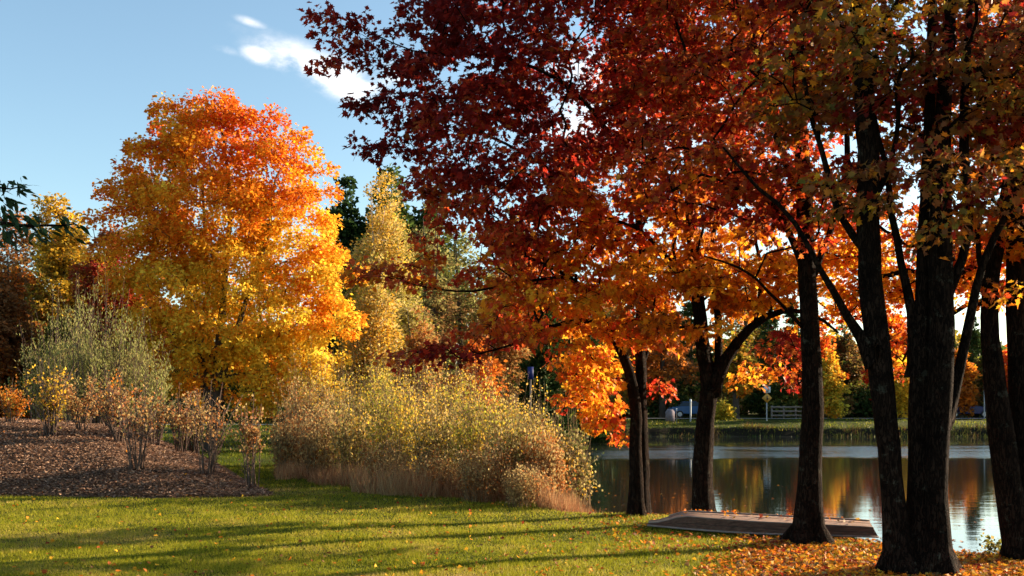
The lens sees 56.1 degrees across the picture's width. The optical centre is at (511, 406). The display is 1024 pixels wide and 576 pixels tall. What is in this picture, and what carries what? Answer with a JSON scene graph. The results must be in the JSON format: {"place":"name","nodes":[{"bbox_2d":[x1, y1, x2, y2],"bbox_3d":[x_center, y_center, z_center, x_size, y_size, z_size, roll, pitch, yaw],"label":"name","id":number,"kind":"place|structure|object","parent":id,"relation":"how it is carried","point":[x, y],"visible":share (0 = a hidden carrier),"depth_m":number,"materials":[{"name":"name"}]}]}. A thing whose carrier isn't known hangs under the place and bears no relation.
{"place":"outdoors","nodes":[
{"label":"outdoors","id":0,"kind":"place"},
{"bbox_2d":[0,0,1006,365],"label":"sky","id":1,"kind":"structure","parent":0,"point":[78,78],"materials":[{"name":"blue"}]},
{"bbox_2d":[0,370,1023,575],"bbox_3d":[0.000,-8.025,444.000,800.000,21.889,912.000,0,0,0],"label":"ground","id":2,"kind":"structure","parent":0,"point":[735,431],"depth_m":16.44,"materials":[{"name":"green plant"}]},
{"bbox_2d":[0,312,22,416],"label":"broadleaf tree","id":3,"kind":"object","parent":2,"relation":"on","point":[2,342],"visible":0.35,"depth_m":37.85,"materials":[{"name":"orange plant"}]},
{"bbox_2d":[0,251,41,418],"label":"broadleaf tree","id":4,"kind":"object","parent":2,"relation":"on","point":[13,307],"visible":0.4,"depth_m":38.57,"materials":[{"name":"brown plant"}]},
{"bbox_2d":[0,206,46,325],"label":"broadleaf tree","id":5,"kind":"object","parent":2,"relation":"on","point":[24,259],"visible":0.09,"depth_m":61.32,"materials":[{"name":"plant"}]},
{"bbox_2d":[0,176,90,251],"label":"cherry tree","id":6,"kind":"object","parent":2,"relation":"on","point":[5,224],"visible":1,"depth_m":8.59,"materials":[{"name":"green plant"}]},
{"bbox_2d":[3,192,107,346],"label":"broadleaf tree","id":7,"kind":"object","parent":2,"relation":"on","point":[57,257],"visible":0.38,"depth_m":45.12,"materials":[{"name":"yellow plant"}]},
{"bbox_2d":[18,317,105,423],"bbox_3d":[-17.740,-0.547,37.775,3.608,6.091,3.334,0,0,0],"label":"broadleaf tree","id":8,"kind":"object","parent":2,"relation":"on","point":[47,334],"visible":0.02,"depth_m":37.58,"materials":[{"name":"plant"}]},
{"bbox_2d":[66,223,175,431],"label":"broadleaf tree","id":9,"kind":"object","parent":2,"relation":"on","point":[90,269],"visible":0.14,"depth_m":42.00,"materials":[{"name":"plant"}]},
{"bbox_2d":[0,417,274,498],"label":"mulch bed","id":10,"kind":"object","parent":2,"relation":"on","point":[83,494],"visible":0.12,"depth_m":21.06,"materials":[{"name":"brown wood"}]},
{"bbox_2d":[0,374,32,421],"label":"shrub","id":11,"kind":"object","parent":10,"relation":"on","point":[12,403],"visible":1,"depth_m":25.41,"materials":[{"name":"orange plant"}]},
{"bbox_2d":[15,355,80,437],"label":"shrub","id":12,"kind":"object","parent":10,"relation":"on","point":[53,411],"visible":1,"depth_m":23.47,"materials":[{"name":"yellow plant"}]},
{"bbox_2d":[4,289,102,422],"bbox_3d":[-15.153,-1.599,31.944,3.003,4.815,2.693,0,0,0],"label":"shrub","id":13,"kind":"object","parent":10,"relation":"on","point":[50,362],"visible":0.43,"depth_m":31.56,"materials":[{"name":"green plant"}]},
{"bbox_2d":[52,372,112,429],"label":"shrub","id":14,"kind":"object","parent":10,"relation":"on","point":[72,407],"visible":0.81,"depth_m":24.37,"materials":[{"name":"brown plant"}]},
{"bbox_2d":[44,255,149,426],"bbox_3d":[-13.395,-2.159,30.954,3.124,5.708,3.056,0,0,0],"label":"shrub","id":15,"kind":"object","parent":10,"relation":"on","point":[91,367],"visible":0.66,"depth_m":30.67,"materials":[{"name":"green plant"}]},
{"bbox_2d":[78,365,141,425],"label":"shrub","id":16,"kind":"object","parent":10,"relation":"on","point":[106,395],"visible":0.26,"depth_m":25.96,"materials":[{"name":"plant"}]},
{"bbox_2d":[88,372,147,442],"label":"shrub","id":17,"kind":"object","parent":10,"relation":"on","point":[111,409],"visible":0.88,"depth_m":23.46,"materials":[{"name":"plant"}]},
{"bbox_2d":[91,292,175,438],"bbox_3d":[-12.435,-1.308,31.488,2.633,4.882,2.479,0,0,-16],"label":"shrub","id":18,"kind":"object","parent":10,"relation":"on","point":[150,389],"visible":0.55,"depth_m":31.27,"materials":[{"name":"green plant"}]},
{"bbox_2d":[111,371,165,469],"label":"shrub","id":19,"kind":"object","parent":10,"relation":"on","point":[142,456],"visible":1,"depth_m":21.37,"materials":[{"name":"brown plant"}]},
{"bbox_2d":[127,383,176,445],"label":"shrub","id":20,"kind":"object","parent":10,"relation":"on","point":[161,418],"visible":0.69,"depth_m":24.64,"materials":[{"name":"brown plant"}]},
{"bbox_2d":[161,383,202,451],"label":"shrub","id":21,"kind":"object","parent":10,"relation":"on","point":[183,423],"visible":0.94,"depth_m":25.09,"materials":[{"name":"brown plant"}]},
{"bbox_2d":[175,388,209,452],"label":"shrub","id":22,"kind":"object","parent":10,"relation":"on","point":[193,440],"visible":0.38,"depth_m":25.95,"materials":[{"name":"brown plant"}]},
{"bbox_2d":[185,380,242,475],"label":"shrub","id":23,"kind":"object","parent":10,"relation":"on","point":[211,458],"visible":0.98,"depth_m":21.76,"materials":[{"name":"brown plant"}]},
{"bbox_2d":[225,394,271,487],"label":"shrub","id":24,"kind":"object","parent":10,"relation":"on","point":[247,430],"visible":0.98,"depth_m":21.10,"materials":[{"name":"brown plant"}]},
{"bbox_2d":[80,86,370,451],"bbox_3d":[-11.927,-5.622,40.008,12.146,15.996,7.115,0,0,0],"label":"maple tree","id":25,"kind":"object","parent":2,"relation":"on","point":[197,262],"visible":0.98,"depth_m":39.16,"materials":[{"name":"orange plant"}]},
{"bbox_2d":[265,392,317,468],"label":"shrub","id":26,"kind":"object","parent":2,"relation":"on","point":[283,447],"visible":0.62,"depth_m":27.25,"materials":[{"name":"plant"}]},
{"bbox_2d":[266,336,336,434],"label":"shrub","id":27,"kind":"object","parent":2,"relation":"on","point":[293,396],"visible":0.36,"depth_m":30.74,"materials":[{"name":"yellow plant"}]},
{"bbox_2d":[286,387,354,475],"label":"shrub","id":28,"kind":"object","parent":2,"relation":"on","point":[315,442],"visible":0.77,"depth_m":25.21,"materials":[{"name":"yellow plant"}]},
{"bbox_2d":[294,349,367,463],"bbox_3d":[-5.798,-0.026,30.942,2.771,3.874,2.825,0,0,0],"label":"shrub","id":29,"kind":"object","parent":2,"relation":"on","point":[334,395],"visible":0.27,"depth_m":30.78,"materials":[{"name":"yellow plant"}]},
{"bbox_2d":[316,174,369,426],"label":"pine tree","id":30,"kind":"object","parent":2,"relation":"on","point":[352,228],"visible":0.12,"depth_m":69.53,"materials":[{"name":"green plant"}]},
{"bbox_2d":[319,388,392,477],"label":"shrub","id":31,"kind":"object","parent":2,"relation":"on","point":[347,443],"visible":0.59,"depth_m":24.27,"materials":[{"name":"yellow plant"}]},
{"bbox_2d":[331,248,404,429],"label":"birch tree","id":32,"kind":"object","parent":2,"relation":"on","point":[381,325],"visible":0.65,"depth_m":45.37,"materials":[{"name":"yellow plant"}]},
{"bbox_2d":[338,334,414,441],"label":"shrub","id":33,"kind":"object","parent":2,"relation":"on","point":[370,402],"visible":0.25,"depth_m":29.77,"materials":[{"name":"yellow plant"}]},
{"bbox_2d":[328,168,440,414],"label":"birch tree","id":34,"kind":"object","parent":2,"relation":"on","point":[391,245],"visible":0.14,"depth_m":51.45,"materials":[{"name":"yellow plant"}]},
{"bbox_2d":[352,421,416,488],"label":"shrub","id":35,"kind":"object","parent":2,"relation":"on","point":[387,457],"visible":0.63,"depth_m":21.56,"materials":[{"name":"plant"}]},
{"bbox_2d":[356,349,436,475],"bbox_3d":[-2.648,0.223,23.626,2.380,3.554,1.939,0,0,-43],"label":"shrub","id":36,"kind":"object","parent":2,"relation":"on","point":[386,416],"visible":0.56,"depth_m":23.22,"materials":[{"name":"yellow plant"}]},
{"bbox_2d":[352,164,441,313],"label":"tree","id":37,"kind":"object","parent":2,"relation":"on","point":[407,216],"visible":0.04,"depth_m":71.56,"materials":[{"name":"yellow plant"}]},
{"bbox_2d":[369,269,442,425],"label":"birch tree","id":38,"kind":"object","parent":2,"relation":"on","point":[405,315],"visible":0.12,"depth_m":47.56,"materials":[{"name":"yellow plant"}]},
{"bbox_2d":[381,305,445,432],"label":"tree","id":39,"kind":"object","parent":2,"relation":"on","point":[411,342],"visible":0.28,"depth_m":41.76,"materials":[{"name":"plant"}]},
{"bbox_2d":[379,348,461,456],"bbox_3d":[-2.871,0.018,28.998,2.764,3.779,2.627,0,0,0],"label":"shrub","id":40,"kind":"object","parent":2,"relation":"on","point":[422,401],"visible":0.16,"depth_m":28.82,"materials":[{"name":"yellow plant"}]},
{"bbox_2d":[397,444,467,491],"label":"shrub","id":41,"kind":"object","parent":2,"relation":"on","point":[443,463],"visible":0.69,"depth_m":20.53,"materials":[{"name":"plant"}]},
{"bbox_2d":[405,203,465,392],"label":"broadleaf tree","id":42,"kind":"object","parent":2,"relation":"on","point":[438,307],"visible":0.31,"depth_m":57.34,"materials":[{"name":"plant"}]},
{"bbox_2d":[399,376,479,479],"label":"shrub","id":43,"kind":"object","parent":2,"relation":"on","point":[426,440],"visible":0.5,"depth_m":22.24,"materials":[{"name":"yellow plant"}]},
{"bbox_2d":[409,182,470,364],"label":"pine tree","id":44,"kind":"object","parent":2,"relation":"on","point":[418,218],"visible":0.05,"depth_m":73.18,"materials":[{"name":"green plant"}]},
{"bbox_2d":[269,456,618,513],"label":"dry grass","id":45,"kind":"structure","parent":2,"relation":"on","point":[383,484],"depth_m":20.35,"materials":[{"name":"beige plant"}]},
{"bbox_2d":[420,337,503,446],"bbox_3d":[-1.432,-0.079,28.122,2.516,4.017,2.587,0,0,0],"label":"shrub","id":46,"kind":"object","parent":2,"relation":"on","point":[460,397],"visible":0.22,"depth_m":27.85,"materials":[{"name":"yellow plant"}]},
{"bbox_2d":[430,230,498,394],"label":"broadleaf tree","id":47,"kind":"object","parent":2,"relation":"on","point":[464,306],"visible":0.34,"depth_m":59.55,"materials":[{"name":"plant"}]},
{"bbox_2d":[430,370,517,485],"bbox_3d":[-0.777,0.539,21.522,1.756,2.854,1.842,0,0,29],"label":"shrub","id":48,"kind":"object","parent":2,"relation":"on","point":[469,434],"visible":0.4,"depth_m":21.27,"materials":[{"name":"yellow plant"}]},
{"bbox_2d":[440,336,508,417],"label":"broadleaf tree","id":49,"kind":"object","parent":2,"relation":"on","point":[493,368],"visible":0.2,"depth_m":43.64,"materials":[{"name":"orange plant"}]},
{"bbox_2d":[449,433,521,502],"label":"shrub","id":50,"kind":"object","parent":2,"relation":"on","point":[488,472],"visible":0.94,"depth_m":19.23,"materials":[{"name":"plant"}]},
{"bbox_2d":[472,262,533,413],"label":"tree","id":51,"kind":"object","parent":2,"relation":"on","point":[512,354],"visible":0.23,"depth_m":55.34,"materials":[{"name":"plant"}]},
{"bbox_2d":[456,204,549,410],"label":"broadleaf tree","id":52,"kind":"object","parent":2,"relation":"on","point":[516,369],"depth_m":65.07,"materials":[{"name":"plant"}]},
{"bbox_2d":[297,0,709,515],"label":"maple tree","id":53,"kind":"object","parent":2,"relation":"on","point":[571,158],"visible":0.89,"depth_m":14.98,"materials":[{"name":"red plant"}]},
{"bbox_2d":[469,365,540,442],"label":"shrub","id":54,"kind":"object","parent":2,"relation":"on","point":[501,400],"visible":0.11,"depth_m":26.83,"materials":[{"name":"yellow plant"}]},
{"bbox_2d":[477,393,545,493],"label":"shrub","id":55,"kind":"object","parent":2,"relation":"on","point":[521,437],"visible":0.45,"depth_m":20.13,"materials":[{"name":"yellow plant"}]},
{"bbox_2d":[3,431,1023,575],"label":"fallen leaves","id":56,"kind":"object","parent":2,"relation":"on","point":[764,561],"visible":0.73,"depth_m":11.85,"materials":[{"name":"orange plant"}]},
{"bbox_2d":[495,460,561,507],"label":"shrub","id":57,"kind":"object","parent":2,"relation":"on","point":[519,492],"visible":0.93,"depth_m":18.39,"materials":[{"name":"brown plant"}]},
{"bbox_2d":[528,367,533,415],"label":"blue panel","id":58,"kind":"object","parent":2,"relation":"on","point":[530,373],"visible":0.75,"depth_m":41.98,"materials":[{"name":"blue metal"}]},
{"bbox_2d":[512,377,563,455],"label":"shrub","id":59,"kind":"object","parent":2,"relation":"on","point":[536,419],"visible":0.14,"depth_m":25.40,"materials":[{"name":"yellow plant"}]},
{"bbox_2d":[72,298,1006,405],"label":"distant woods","id":60,"kind":"object","parent":2,"relation":"on","point":[233,387],"visible":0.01,"depth_m":116.75,"materials":[{"name":"green plant"}]},
{"bbox_2d":[516,416,576,503],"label":"shrub","id":61,"kind":"object","parent":2,"relation":"on","point":[551,459],"visible":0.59,"depth_m":19.58,"materials":[{"name":"brown plant"}]},
{"bbox_2d":[512,299,582,445],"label":"tree","id":62,"kind":"object","parent":2,"relation":"on","point":[537,362],"visible":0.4,"depth_m":53.51,"materials":[{"name":"plant"}]},
{"bbox_2d":[193,374,906,422],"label":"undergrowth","id":63,"kind":"object","parent":2,"relation":"on","point":[862,409],"visible":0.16,"depth_m":90.08,"materials":[{"name":"green plant"}]},
{"bbox_2d":[158,418,985,489],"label":"bank grass","id":64,"kind":"structure","parent":2,"relation":"on","point":[262,454],"depth_m":43.69,"materials":[{"name":"green plant"}]},
{"bbox_2d":[548,408,603,505],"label":"shrub","id":65,"kind":"object","parent":2,"relation":"on","point":[578,461],"visible":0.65,"depth_m":21.33,"materials":[{"name":"yellow plant"}]},
{"bbox_2d":[560,283,620,441],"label":"tree","id":66,"kind":"object","parent":2,"relation":"on","point":[602,436],"visible":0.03,"depth_m":59.55,"materials":[{"name":"orange plant"}]},
{"bbox_2d":[598,301,646,412],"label":"broadleaf tree","id":67,"kind":"object","parent":2,"relation":"on","point":[625,392],"visible":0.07,"depth_m":86.98,"materials":[{"name":"orange plant"}]},
{"bbox_2d":[632,303,699,417],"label":"broadleaf tree","id":68,"kind":"object","parent":2,"relation":"on","point":[665,370],"visible":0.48,"depth_m":87.41,"materials":[{"name":"plant"}]},
{"bbox_2d":[665,409,674,422],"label":"marker board","id":69,"kind":"object","parent":2,"relation":"on","point":[669,414],"visible":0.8,"depth_m":75.94,"materials":[{"name":"white"}]},
{"bbox_2d":[668,402,698,417],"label":"parked car","id":70,"kind":"object","parent":2,"relation":"on","point":[683,408],"visible":0.45,"depth_m":85.12,"materials":[{"name":"paint"}]},
{"bbox_2d":[670,295,700,414],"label":"spruce tree","id":71,"kind":"object","parent":2,"relation":"on","point":[688,311],"visible":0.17,"depth_m":93.50,"materials":[{"name":"plant"}]},
{"bbox_2d":[582,0,854,511],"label":"maple tree","id":72,"kind":"object","parent":2,"relation":"on","point":[693,274],"visible":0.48,"depth_m":15.41,"materials":[{"name":"orange plant"}]},
{"bbox_2d":[449,422,987,436],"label":"sedge","id":73,"kind":"object","parent":2,"relation":"on","point":[834,427],"visible":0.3,"depth_m":70.50,"materials":[{"name":"green plant"}]},
{"bbox_2d":[715,397,736,419],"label":"bush","id":74,"kind":"object","parent":2,"relation":"on","point":[724,411],"visible":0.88,"depth_m":78.56,"materials":[{"name":"plant"}]},
{"bbox_2d":[712,331,761,417],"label":"broadleaf tree","id":75,"kind":"object","parent":2,"relation":"on","point":[741,355],"visible":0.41,"depth_m":85.35,"materials":[{"name":"orange plant"}]},
{"bbox_2d":[722,253,770,412],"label":"broadleaf tree","id":76,"kind":"object","parent":2,"relation":"on","point":[754,334],"visible":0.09,"depth_m":97.85,"materials":[{"name":"plant"}]},
{"bbox_2d":[647,510,878,537],"bbox_3d":[3.771,1.752,14.680,3.380,0.258,1.258,0,0,17],"label":"dock","id":77,"kind":"object","parent":2,"relation":"on","point":[739,523],"visible":0.81,"depth_m":14.32,"materials":[{"name":"grey wood"}]},
{"bbox_2d":[762,385,771,420],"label":"road sign","id":78,"kind":"object","parent":2,"relation":"on","point":[766,397],"visible":0.9,"depth_m":77.41,"materials":[{"name":"yellow metal"}]},
{"bbox_2d":[614,0,924,545],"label":"maple tree","id":79,"kind":"object","parent":2,"relation":"on","point":[807,525],"visible":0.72,"depth_m":13.16,"materials":[{"name":"red plant"}]},
{"bbox_2d":[746,293,794,416],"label":"tree","id":80,"kind":"object","parent":2,"relation":"on","point":[774,386],"visible":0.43,"depth_m":91.51,"materials":[{"name":"plant"}]},
{"bbox_2d":[771,406,801,417],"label":"rail fence","id":81,"kind":"object","parent":2,"relation":"on","point":[784,411],"visible":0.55,"depth_m":83.38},
{"bbox_2d":[777,301,799,384],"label":"spruce tree","id":82,"kind":"object","parent":2,"relation":"on","point":[791,320],"visible":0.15,"depth_m":95.68,"materials":[{"name":"plant"}]},
{"bbox_2d":[785,325,850,406],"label":"broadleaf tree","id":83,"kind":"object","parent":2,"relation":"on","point":[824,343],"visible":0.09,"depth_m":89.35,"materials":[{"name":"orange plant"}]},
{"bbox_2d":[822,345,850,417],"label":"broadleaf tree","id":84,"kind":"object","parent":2,"relation":"on","point":[833,389],"visible":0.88,"depth_m":79.49,"materials":[{"name":"yellow plant"}]},
{"bbox_2d":[824,323,869,416],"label":"broadleaf tree","id":85,"kind":"object","parent":2,"relation":"on","point":[847,350],"visible":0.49,"depth_m":91.12,"materials":[{"name":"plant"}]},
{"bbox_2d":[722,0,1023,575],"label":"maple tree","id":86,"kind":"object","parent":2,"relation":"on","point":[916,533],"visible":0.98,"depth_m":10.87,"materials":[{"name":"brown plant"}]},
{"bbox_2d":[860,323,906,402],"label":"broadleaf tree","id":87,"kind":"object","parent":2,"relation":"on","point":[866,378],"visible":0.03,"depth_m":87.63,"materials":[{"name":"orange plant"}]},
{"bbox_2d":[893,355,909,417],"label":"broadleaf tree","id":88,"kind":"object","parent":2,"relation":"on","point":[902,393],"visible":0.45,"depth_m":81.29,"materials":[{"name":"plant"}]},
{"bbox_2d":[787,0,1023,560],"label":"maple tree","id":89,"kind":"object","parent":2,"relation":"on","point":[1004,407],"visible":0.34,"depth_m":11.89,"materials":[{"name":"brown plant"}]},
{"bbox_2d":[954,346,982,417],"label":"broadleaf tree","id":90,"kind":"object","parent":2,"relation":"on","point":[968,389],"visible":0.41,"depth_m":84.99,"materials":[{"name":"orange plant"}]},
{"bbox_2d":[956,403,985,417],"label":"parked car","id":91,"kind":"object","parent":2,"relation":"on","point":[978,410],"visible":0.28,"depth_m":85.12,"materials":[{"name":"paint"}]},
{"bbox_2d":[967,317,981,363],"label":"pine tree","id":92,"kind":"object","parent":2,"relation":"on","point":[975,344],"visible":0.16,"depth_m":93.54,"materials":[{"name":"green plant"}]},
{"bbox_2d":[971,354,983,415],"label":"broadleaf tree","id":93,"kind":"object","parent":2,"relation":"on","point":[979,383],"visible":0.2,"depth_m":87.50,"materials":[{"name":"green plant"}]},
{"bbox_2d":[976,532,1001,554],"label":"shrub","id":94,"kind":"object","parent":2,"relation":"on","point":[994,545],"visible":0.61,"depth_m":12.23,"materials":[{"name":"beige plant"}]},
{"bbox_2d":[1002,344,1007,389],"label":"broadleaf tree","id":95,"kind":"object","parent":2,"relation":"on","point":[1004,351],"visible":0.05,"depth_m":85.64,"materials":[{"name":"orange plant"}]},
{"bbox_2d":[163,418,985,424],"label":"lakeside road","id":96,"kind":"structure","parent":0,"point":[756,418],"depth_m":79.78,"materials":[{"name":"grey asphalt"}]},
{"bbox_2d":[482,436,1000,553],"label":"pond water","id":97,"kind":"structure","parent":0,"point":[758,474],"depth_m":29.29,"materials":[{"name":"black liquid"}]},
{"bbox_2d":[584,472,983,551],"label":"floating leaves","id":98,"kind":"object","parent":97,"relation":"on","point":[788,509],"visible":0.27,"depth_m":20.40,"materials":[{"name":"orange plant"}]}
]}

